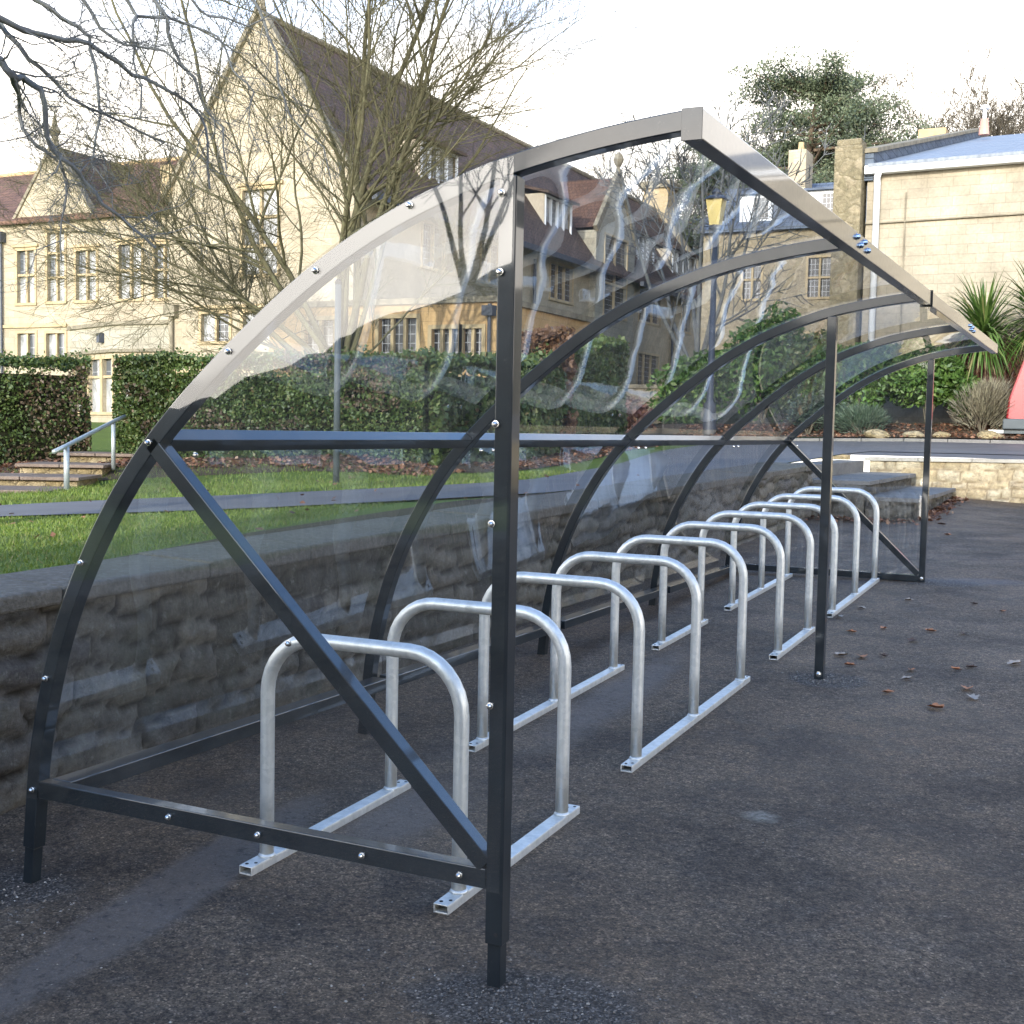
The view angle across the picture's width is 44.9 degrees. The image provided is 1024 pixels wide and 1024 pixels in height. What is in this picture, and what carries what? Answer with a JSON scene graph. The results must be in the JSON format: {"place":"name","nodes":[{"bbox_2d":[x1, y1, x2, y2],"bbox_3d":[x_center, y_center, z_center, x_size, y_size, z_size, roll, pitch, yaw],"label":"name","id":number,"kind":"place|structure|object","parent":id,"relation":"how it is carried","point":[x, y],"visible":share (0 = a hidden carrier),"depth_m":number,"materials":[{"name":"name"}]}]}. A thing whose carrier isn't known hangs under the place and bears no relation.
{"place":"outdoors","nodes":[
{"label":"outdoors","id":0,"kind":"place"},
{"bbox_2d":[0,850,249,963],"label":"gravel","id":1,"kind":"structure","parent":0,"point":[36,893],"depth_m":3.88,"materials":[{"name":"grey gravel"}]},
{"bbox_2d":[0,422,933,573],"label":"ground","id":2,"kind":"structure","parent":0,"point":[101,440],"depth_m":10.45,"materials":[{"name":"green plant"}]},
{"bbox_2d":[0,451,133,493],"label":"garden steps","id":3,"kind":"structure","parent":2,"relation":"on","point":[86,468],"depth_m":17.41,"materials":[{"name":"yellow stone"}]},
{"bbox_2d":[52,415,126,489],"bbox_3d":[-5.650,-0.789,16.744,0.096,1.088,3.253,1,4,-3],"label":"handrail","id":4,"kind":"object","parent":2,"relation":"on","point":[66,446],"visible":0.94,"depth_m":16.26,"materials":[{"name":"silver metal"}]},
{"bbox_2d":[0,0,345,301],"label":"overhanging tree","id":5,"kind":"object","parent":2,"relation":"on","point":[13,76],"visible":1,"depth_m":7.08,"materials":[{"name":"brown plant"}]},
{"bbox_2d":[0,474,638,537],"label":"leaf litter","id":6,"kind":"object","parent":2,"relation":"on","point":[52,533],"visible":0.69,"depth_m":10.32,"materials":[{"name":"brown plant"}]},
{"bbox_2d":[0,446,657,480],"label":"hedge bank","id":7,"kind":"structure","parent":2,"relation":"on","point":[470,468],"depth_m":17.30,"materials":[{"name":"brown plant"}]},
{"bbox_2d":[0,348,92,463],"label":"hedge","id":8,"kind":"object","parent":7,"relation":"on","point":[40,417],"visible":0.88,"depth_m":19.50,"materials":[{"name":"green plant"}]},
{"bbox_2d":[110,344,434,463],"bbox_3d":[-3.493,-1.562,18.308,5.155,1.852,1.708,2,4,19],"label":"hedge","id":9,"kind":"object","parent":7,"relation":"on","point":[263,400],"visible":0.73,"depth_m":17.47,"materials":[{"name":"green plant"}]},
{"bbox_2d":[366,333,630,465],"bbox_3d":[0.359,-2.216,21.890,1.684,2.725,10.061,3,4,20],"label":"hedge","id":10,"kind":"object","parent":7,"relation":"on","point":[455,403],"visible":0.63,"depth_m":19.92,"materials":[{"name":"green plant"}]},
{"bbox_2d":[521,323,578,453],"bbox_3d":[0.460,-2.166,21.914,1.509,2.406,1.173,1,4,1],"label":"beech hedge","id":11,"kind":"object","parent":7,"relation":"on","point":[553,338],"visible":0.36,"depth_m":21.50,"materials":[{"name":"brown plant"}]},
{"bbox_2d":[0,0,668,394],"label":"multi stem tree","id":12,"kind":"object","parent":2,"relation":"on","point":[406,126],"visible":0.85,"depth_m":27.03,"materials":[{"name":"brown plant"}]},
{"bbox_2d":[117,492,555,557],"bbox_3d":[-2.728,0.327,4.642,0.690,0.360,16.100,3,4,26],"label":"soil strip","id":13,"kind":"object","parent":2,"relation":"on","point":[408,511],"visible":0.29,"depth_m":8.44,"materials":[{"name":"brown soil"}]},
{"bbox_2d":[333,279,341,482],"bbox_3d":[-2.067,-1.488,14.636,0.085,2.510,0.085,3,4,26],"label":"signpost pole","id":14,"kind":"object","parent":2,"relation":"on","point":[337,373],"visible":0.87,"depth_m":14.60,"materials":[{"name":"grey metal"}]},
{"bbox_2d":[0,0,702,421],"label":"school building","id":15,"kind":"structure","parent":2,"relation":"on","point":[582,270],"depth_m":46.67,"materials":[{"name":"stone"}]},
{"bbox_2d":[11,244,38,305],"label":"window","id":16,"kind":"structure","parent":15,"relation":"in","point":[30,299],"depth_m":48.94,"materials":[{"name":"stone"}]},
{"bbox_2d":[15,330,37,358],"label":"window","id":17,"kind":"structure","parent":15,"relation":"in","point":[29,344],"depth_m":49.11,"materials":[{"name":"stone"}]},
{"bbox_2d":[43,226,66,303],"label":"window","id":18,"kind":"structure","parent":15,"relation":"in","point":[61,297],"depth_m":48.24,"materials":[{"name":"stone"}]},
{"bbox_2d":[44,330,66,356],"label":"window","id":19,"kind":"structure","parent":15,"relation":"in","point":[57,342],"depth_m":48.42,"materials":[{"name":"glass"}]},
{"bbox_2d":[70,243,98,302],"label":"window","id":20,"kind":"structure","parent":15,"relation":"in","point":[81,300],"depth_m":47.55,"materials":[{"name":"stone"}]},
{"bbox_2d":[87,356,100,414],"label":"window","id":21,"kind":"structure","parent":15,"relation":"in","point":[96,377],"depth_m":46.58,"materials":[{"name":"glass"}]},
{"bbox_2d":[100,355,113,414],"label":"window","id":22,"kind":"structure","parent":15,"relation":"in","point":[109,359],"depth_m":45.82,"materials":[{"name":"stone"}]},
{"bbox_2d":[113,237,144,301],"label":"window","id":23,"kind":"structure","parent":15,"relation":"in","point":[128,288],"depth_m":46.61,"materials":[{"name":"stone"}]},
{"bbox_2d":[149,239,168,300],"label":"window","id":24,"kind":"structure","parent":15,"relation":"in","point":[163,250],"depth_m":45.92,"materials":[{"name":"stone"}]},
{"bbox_2d":[197,310,231,344],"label":"window","id":25,"kind":"structure","parent":15,"relation":"in","point":[222,331],"depth_m":42.60,"materials":[{"name":"stone"}]},
{"bbox_2d":[240,309,268,342],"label":"window","id":26,"kind":"structure","parent":15,"relation":"in","point":[249,316],"depth_m":41.98,"materials":[{"name":"stone"}]},
{"bbox_2d":[236,180,283,277],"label":"window","id":27,"kind":"structure","parent":15,"relation":"in","point":[266,183],"depth_m":41.47,"materials":[{"name":"glass"}]},
{"bbox_2d":[301,315,350,376],"bbox_3d":[-4.979,-3.909,33.349,1.660,2.720,0.213,3,4,26],"label":"window","id":28,"kind":"structure","parent":15,"relation":"in","point":[330,318],"depth_m":33.41,"materials":[{"name":"stone"}]},
{"bbox_2d":[375,313,420,372],"bbox_3d":[-2.979,-3.803,32.378,1.410,2.720,0.213,3,4,26],"label":"window","id":29,"kind":"structure","parent":15,"relation":"in","point":[407,334],"depth_m":32.38,"materials":[{"name":"stone"}]},
{"bbox_2d":[420,141,457,182],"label":"window","id":30,"kind":"structure","parent":15,"relation":"in","point":[450,177],"depth_m":46.04,"materials":[{"name":"grey glass"}]},
{"bbox_2d":[420,219,458,276],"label":"window","id":31,"kind":"structure","parent":15,"relation":"in","point":[425,229],"depth_m":44.56,"materials":[{"name":"glass"}]},
{"bbox_2d":[427,324,463,376],"bbox_3d":[-1.703,-3.586,31.765,1.060,2.420,0.212,3,4,26],"label":"window","id":32,"kind":"structure","parent":15,"relation":"in","point":[446,338],"depth_m":31.74,"materials":[{"name":"stone"}]},
{"bbox_2d":[458,324,485,357],"bbox_3d":[-0.992,-4.222,31.382,0.810,1.070,0.214,3,4,26],"label":"window","id":33,"kind":"structure","parent":15,"relation":"in","point":[475,339],"depth_m":31.40,"materials":[{"name":"stone"}]},
{"bbox_2d":[479,237,497,286],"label":"window","id":34,"kind":"structure","parent":15,"relation":"in","point":[495,249],"depth_m":48.57,"materials":[{"name":"glass"}]},
{"bbox_2d":[544,194,571,234],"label":"window","id":35,"kind":"structure","parent":15,"relation":"in","point":[556,213],"depth_m":55.20,"materials":[{"name":"white glass"}]},
{"bbox_2d":[549,260,573,305],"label":"window","id":36,"kind":"structure","parent":15,"relation":"in","point":[559,277],"depth_m":54.92,"materials":[{"name":"glass"}]},
{"bbox_2d":[602,232,628,320],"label":"window","id":37,"kind":"structure","parent":15,"relation":"in","point":[613,287],"depth_m":59.67,"materials":[{"name":"glass"}]},
{"bbox_2d":[635,233,654,265],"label":"window","id":38,"kind":"structure","parent":15,"relation":"in","point":[642,239],"depth_m":65.65,"materials":[{"name":"grey glass"}]},
{"bbox_2d":[636,351,659,383],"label":"window","id":39,"kind":"structure","parent":15,"relation":"in","point":[646,364],"depth_m":65.31,"materials":[{"name":"stone"}]},
{"bbox_2d":[638,286,660,326],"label":"window","id":40,"kind":"structure","parent":15,"relation":"in","point":[647,315],"depth_m":65.34,"materials":[{"name":"glass"}]},
{"bbox_2d":[672,249,695,273],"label":"window","id":41,"kind":"structure","parent":15,"relation":"in","point":[679,257],"depth_m":71.04,"materials":[{"name":"grey glass"}]},
{"bbox_2d":[680,302,690,334],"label":"window","id":42,"kind":"structure","parent":15,"relation":"in","point":[684,309],"depth_m":70.50,"materials":[{"name":"glass"}]},
{"bbox_2d":[0,464,747,515],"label":"footpath","id":43,"kind":"structure","parent":2,"relation":"on","point":[583,478],"depth_m":11.57,"materials":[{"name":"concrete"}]},
{"bbox_2d":[625,384,850,459],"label":"garden wall","id":44,"kind":"structure","parent":2,"relation":"on","point":[731,414],"depth_m":36.69,"materials":[{"name":"stone"}]},
{"bbox_2d":[697,142,866,384],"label":"stone house","id":45,"kind":"structure","parent":2,"relation":"on","point":[802,268],"depth_m":55.34,"materials":[{"name":"beige stone"}]},
{"bbox_2d":[739,265,763,301],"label":"window","id":46,"kind":"structure","parent":45,"relation":"in","point":[750,273],"depth_m":55.46,"materials":[{"name":"stone"}]},
{"bbox_2d":[805,254,830,277],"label":"window","id":47,"kind":"structure","parent":45,"relation":"in","point":[814,261],"depth_m":54.20,"materials":[{"name":"stone"}]},
{"bbox_2d":[282,934,733,1023],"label":"gravel","id":48,"kind":"structure","parent":0,"point":[532,1008],"depth_m":3.25,"materials":[{"name":"grey gravel"}]},
{"bbox_2d":[0,498,1023,1023],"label":"yard ground","id":49,"kind":"structure","parent":0,"point":[768,898],"depth_m":4.30,"materials":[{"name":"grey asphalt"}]},
{"bbox_2d":[0,462,812,814],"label":"retaining wall","id":50,"kind":"structure","parent":49,"relation":"on","point":[170,644],"depth_m":6.10,"materials":[{"name":"stone"}]},
{"bbox_2d":[239,598,579,914],"bbox_3d":[-0.317,0.779,4.380,0.804,0.838,1.030,3,4,26],"label":"bike rack","id":51,"kind":"object","parent":49,"relation":"on","point":[392,649],"visible":0.93,"depth_m":4.19,"materials":[{"name":"metal"}]},
{"bbox_2d":[23,106,997,987],"bbox_3d":[1.191,-0.057,7.106,2.264,2.344,8.087,3,4,26],"label":"bike shelter","id":52,"kind":"object","parent":49,"relation":"on","point":[857,276],"visible":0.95,"depth_m":3.91,"materials":[{"name":"metal"}]},
{"bbox_2d":[469,535,749,772],"bbox_3d":[0.563,0.609,6.174,0.804,0.865,1.860,3,4,26],"label":"bike rack","id":53,"kind":"object","parent":49,"relation":"on","point":[639,754],"visible":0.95,"depth_m":5.99,"materials":[{"name":"metal"}]},
{"bbox_2d":[652,510,814,659],"bbox_3d":[1.463,0.436,8.007,0.804,0.838,1.027,3,4,26],"label":"bike rack","id":54,"kind":"object","parent":49,"relation":"on","point":[780,650],"visible":0.96,"depth_m":7.81,"materials":[{"name":"metal"}]},
{"bbox_2d":[724,486,879,617],"bbox_3d":[2.358,0.264,9.829,0.804,0.868,1.934,3,4,26],"label":"bike rack","id":55,"kind":"object","parent":49,"relation":"on","point":[789,507],"visible":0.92,"depth_m":9.66,"materials":[{"name":"metal"}]},
{"bbox_2d":[834,652,847,655],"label":"fallen leaf","id":56,"kind":"object","parent":49,"relation":"on","point":[839,653],"visible":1,"depth_m":7.52,"materials":[{"name":"white plant"}]},
{"bbox_2d":[805,514,930,524],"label":"leaf litter","id":57,"kind":"object","parent":49,"relation":"on","point":[851,519],"visible":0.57,"depth_m":15.60,"materials":[{"name":"brown plant"}]},
{"bbox_2d":[799,460,955,520],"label":"yard steps","id":58,"kind":"structure","parent":49,"relation":"on","point":[896,495],"depth_m":16.26,"materials":[{"name":"concrete"}]},
{"bbox_2d":[926,703,943,707],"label":"fallen leaf","id":59,"kind":"object","parent":49,"relation":"on","point":[936,705],"visible":1,"depth_m":6.22,"materials":[{"name":"orange plant"}]},
{"bbox_2d":[865,457,1023,503],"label":"wall","id":60,"kind":"structure","parent":49,"relation":"on","point":[1001,480],"depth_m":19.16,"materials":[{"name":"yellow stone"}]},
{"bbox_2d":[917,496,974,520],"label":"leaf litter","id":61,"kind":"object","parent":49,"relation":"on","point":[936,511],"visible":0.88,"depth_m":17.09,"materials":[{"name":"brown plant"}]},
{"bbox_2d":[966,693,979,698],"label":"fallen leaf","id":62,"kind":"object","parent":49,"relation":"on","point":[973,696],"visible":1,"depth_m":6.42,"materials":[{"name":"white plant"}]},
{"bbox_2d":[1007,659,1021,663],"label":"fallen leaf","id":63,"kind":"object","parent":49,"relation":"on","point":[1014,661],"visible":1,"depth_m":7.23,"materials":[{"name":"white plant"}]},
{"bbox_2d":[0,0,1023,471],"label":"sky","id":64,"kind":"structure","parent":0,"point":[702,39],"materials":[{"name":"white"}]},
{"bbox_2d":[613,441,1023,465],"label":"road","id":65,"kind":"structure","parent":0,"point":[730,454],"depth_m":21.94,"materials":[{"name":"grey asphalt"}]},
{"bbox_2d":[617,422,1023,438],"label":"planting bed","id":66,"kind":"object","parent":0,"point":[667,429],"visible":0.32,"depth_m":30.43,"materials":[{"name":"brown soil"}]},
{"bbox_2d":[617,396,656,432],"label":"shrub","id":67,"kind":"object","parent":66,"relation":"on","point":[638,410],"visible":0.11,"depth_m":32.13,"materials":[{"name":"brown plant"}]},
{"bbox_2d":[645,349,735,423],"bbox_3d":[5.033,-3.250,34.239,2.394,2.615,2.267,3,4,26],"label":"shrub","id":68,"kind":"object","parent":66,"relation":"on","point":[687,408],"visible":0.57,"depth_m":33.74,"materials":[{"name":"green plant"}]},
{"bbox_2d":[702,188,728,435],"bbox_3d":[4.981,-4.784,30.729,0.618,6.400,0.618,3,4,26],"label":"lamp post","id":69,"kind":"object","parent":66,"relation":"on","point":[716,200],"visible":0.88,"depth_m":30.65,"materials":[{"name":"metal"}]},
{"bbox_2d":[594,83,866,422],"bbox_3d":[5.697,-7.490,36.922,8.561,10.592,6.079,3,4,26],"label":"bare tree","id":70,"kind":"object","parent":66,"relation":"on","point":[681,347],"visible":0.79,"depth_m":36.74,"materials":[{"name":"brown plant"}]},
{"bbox_2d":[719,300,801,423],"bbox_3d":[6.815,-3.877,32.367,2.792,3.247,2.368,3,4,26],"label":"shrub","id":71,"kind":"object","parent":66,"relation":"on","point":[757,368],"visible":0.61,"depth_m":31.88,"materials":[{"name":"green plant"}]},
{"bbox_2d":[775,346,819,416],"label":"shrub","id":72,"kind":"object","parent":66,"relation":"on","point":[796,362],"visible":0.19,"depth_m":31.25,"materials":[{"name":"green plant"}]},
{"bbox_2d":[782,393,846,433],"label":"shrub","id":73,"kind":"object","parent":66,"relation":"on","point":[792,406],"visible":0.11,"depth_m":29.92,"materials":[{"name":"green plant"}]},
{"bbox_2d":[795,341,905,427],"bbox_3d":[8.336,-3.113,30.274,2.746,2.235,1.835,3,4,26],"label":"shrub","id":74,"kind":"object","parent":66,"relation":"on","point":[865,393],"visible":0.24,"depth_m":29.70,"materials":[{"name":"green plant"}]},
{"bbox_2d":[816,400,894,434],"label":"shrub","id":75,"kind":"object","parent":66,"relation":"on","point":[863,415],"visible":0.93,"depth_m":29.13,"materials":[{"name":"green plant"}]},
{"bbox_2d":[864,429,890,437],"bbox_3d":[8.501,-1.794,28.797,0.631,0.273,0.462,3,4,26],"label":"rock","id":76,"kind":"object","parent":66,"relation":"on","point":[874,433],"visible":0.88,"depth_m":28.64,"materials":[{"name":"yellow stone"}]},
{"bbox_2d":[903,431,923,438],"bbox_3d":[9.242,-1.764,28.480,0.501,0.212,0.353,3,4,26],"label":"rock","id":77,"kind":"object","parent":66,"relation":"on","point":[913,434],"visible":0.89,"depth_m":28.35,"materials":[{"name":"yellow stone"}]},
{"bbox_2d":[873,355,983,419],"bbox_3d":[9.745,-3.127,29.672,3.283,2.200,1.630,4,5,39],"label":"shrub","id":78,"kind":"object","parent":66,"relation":"on","point":[909,387],"visible":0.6,"depth_m":29.05,"materials":[{"name":"green plant"}]},
{"bbox_2d":[932,431,950,438],"bbox_3d":[9.822,-1.752,28.302,0.412,0.181,0.299,3,4,26],"label":"rock","id":79,"kind":"object","parent":66,"relation":"on","point":[941,433],"visible":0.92,"depth_m":28.19,"materials":[{"name":"yellow stone"}]},
{"bbox_2d":[941,354,969,422],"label":"shrub","id":80,"kind":"object","parent":66,"relation":"on","point":[945,408],"visible":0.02,"depth_m":30.02,"materials":[{"name":"green plant"}]},
{"bbox_2d":[944,376,1015,431],"bbox_3d":[10.764,-2.459,28.229,1.805,1.476,1.366,3,4,26],"label":"shrub","id":81,"kind":"object","parent":66,"relation":"on","point":[989,399],"visible":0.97,"depth_m":28.00,"materials":[{"name":"brown plant"}]},
{"bbox_2d":[940,272,1023,424],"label":"cabbage palm","id":82,"kind":"object","parent":66,"relation":"on","point":[979,315],"visible":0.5,"depth_m":28.87,"materials":[{"name":"green plant"}]},
{"bbox_2d":[957,327,1023,424],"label":"shrub","id":83,"kind":"object","parent":66,"relation":"on","point":[1005,374],"visible":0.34,"depth_m":28.91,"materials":[{"name":"green plant"}]},
{"bbox_2d":[977,430,1004,439],"bbox_3d":[10.746,-1.710,27.811,0.593,0.251,0.407,3,4,26],"label":"rock","id":84,"kind":"object","parent":66,"relation":"on","point":[986,434],"visible":0.86,"depth_m":27.67,"materials":[{"name":"yellow stone"}]},
{"bbox_2d":[981,260,1023,382],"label":"cabbage palm","id":85,"kind":"object","parent":66,"relation":"on","point":[1021,298],"visible":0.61,"depth_m":28.80,"materials":[{"name":"green plant"}]},
{"bbox_2d":[778,668,871,687],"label":"gravel","id":86,"kind":"structure","parent":0,"point":[840,680],"depth_m":6.87,"materials":[{"name":"grey gravel"}]},
{"bbox_2d":[843,439,1023,458],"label":"road marking","id":87,"kind":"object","parent":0,"point":[961,455],"depth_m":20.27,"materials":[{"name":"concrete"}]},
{"bbox_2d":[793,438,1023,443],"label":"kerb edging","id":88,"kind":"object","parent":87,"relation":"on","point":[921,440],"visible":0.15,"depth_m":28.12,"materials":[{"name":"grey concrete"}]},
{"bbox_2d":[829,105,1023,439],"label":"hall","id":89,"kind":"structure","parent":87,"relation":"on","point":[941,212],"depth_m":31.11,"materials":[{"name":"stone"}]},
{"bbox_2d":[990,360,1023,433],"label":"red van","id":90,"kind":"object","parent":87,"relation":"on","point":[1013,421],"visible":0.96,"depth_m":27.72,"materials":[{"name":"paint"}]},
{"bbox_3d":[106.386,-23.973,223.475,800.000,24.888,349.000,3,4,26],"label":"hillside","id":91,"kind":"structure","parent":0,"visible":0},
{"bbox_2d":[580,148,707,217],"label":"bare tree","id":92,"kind":"object","parent":91,"relation":"on","point":[603,164],"visible":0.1,"depth_m":92.82,"materials":[{"name":"brown plant"}]},
{"bbox_2d":[685,218,705,265],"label":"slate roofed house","id":93,"kind":"structure","parent":91,"relation":"on","point":[696,232],"depth_m":85.55,"materials":[{"name":"stone"}]},
{"bbox_2d":[629,108,786,217],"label":"bare tree","id":94,"kind":"object","parent":91,"relation":"on","point":[675,158],"visible":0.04,"depth_m":93.13,"materials":[{"name":"brown plant"}]},
{"bbox_2d":[654,130,835,261],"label":"pine tree","id":95,"kind":"object","parent":91,"relation":"on","point":[787,146],"visible":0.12,"depth_m":77.94,"materials":[{"name":"green plant"}]},
{"bbox_2d":[708,131,832,195],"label":"bare tree","id":96,"kind":"object","parent":91,"relation":"on","point":[782,141],"visible":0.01,"depth_m":81.33,"materials":[{"name":"brown plant"}]},
{"bbox_2d":[629,44,945,238],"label":"pine tree","id":97,"kind":"object","parent":91,"relation":"on","point":[840,108],"visible":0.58,"depth_m":74.71,"materials":[{"name":"green plant"}]},
{"bbox_2d":[755,75,940,169],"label":"bare tree","id":98,"kind":"object","parent":91,"relation":"on","point":[870,126],"visible":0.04,"depth_m":78.89,"materials":[{"name":"brown plant"}]},
{"bbox_2d":[732,66,1022,182],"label":"bare tree","id":99,"kind":"object","parent":91,"relation":"on","point":[884,83],"visible":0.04,"depth_m":74.80,"materials":[{"name":"brown plant"}]},
{"bbox_2d":[762,32,1023,168],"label":"bare tree","id":100,"kind":"object","parent":91,"relation":"on","point":[975,96],"visible":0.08,"depth_m":77.22,"materials":[{"name":"brown plant"}]},
{"bbox_2d":[877,35,1023,139],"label":"bare tree","id":101,"kind":"object","parent":91,"relation":"on","point":[975,109],"visible":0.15,"depth_m":81.52,"materials":[{"name":"brown plant"}]},
{"bbox_2d":[877,79,1023,138],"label":"bare tree","id":102,"kind":"object","parent":91,"relation":"on","point":[992,107],"visible":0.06,"depth_m":80.90,"materials":[{"name":"brown plant"}]},
{"bbox_2d":[988,38,1023,134],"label":"bare tree","id":103,"kind":"object","parent":91,"relation":"on","point":[1010,109],"visible":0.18,"depth_m":82.45,"materials":[{"name":"brown plant"}]},
{"bbox_2d":[994,102,1023,135],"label":"bare tree","id":104,"kind":"object","parent":91,"relation":"on","point":[1010,116],"visible":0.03,"depth_m":82.17,"materials":[{"name":"brown plant"}]},
{"bbox_2d":[1001,58,1023,113],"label":"bare tree","id":105,"kind":"object","parent":91,"relation":"on","point":[1006,69],"visible":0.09,"depth_m":83.23,"materials":[{"name":"brown plant"}]}
]}

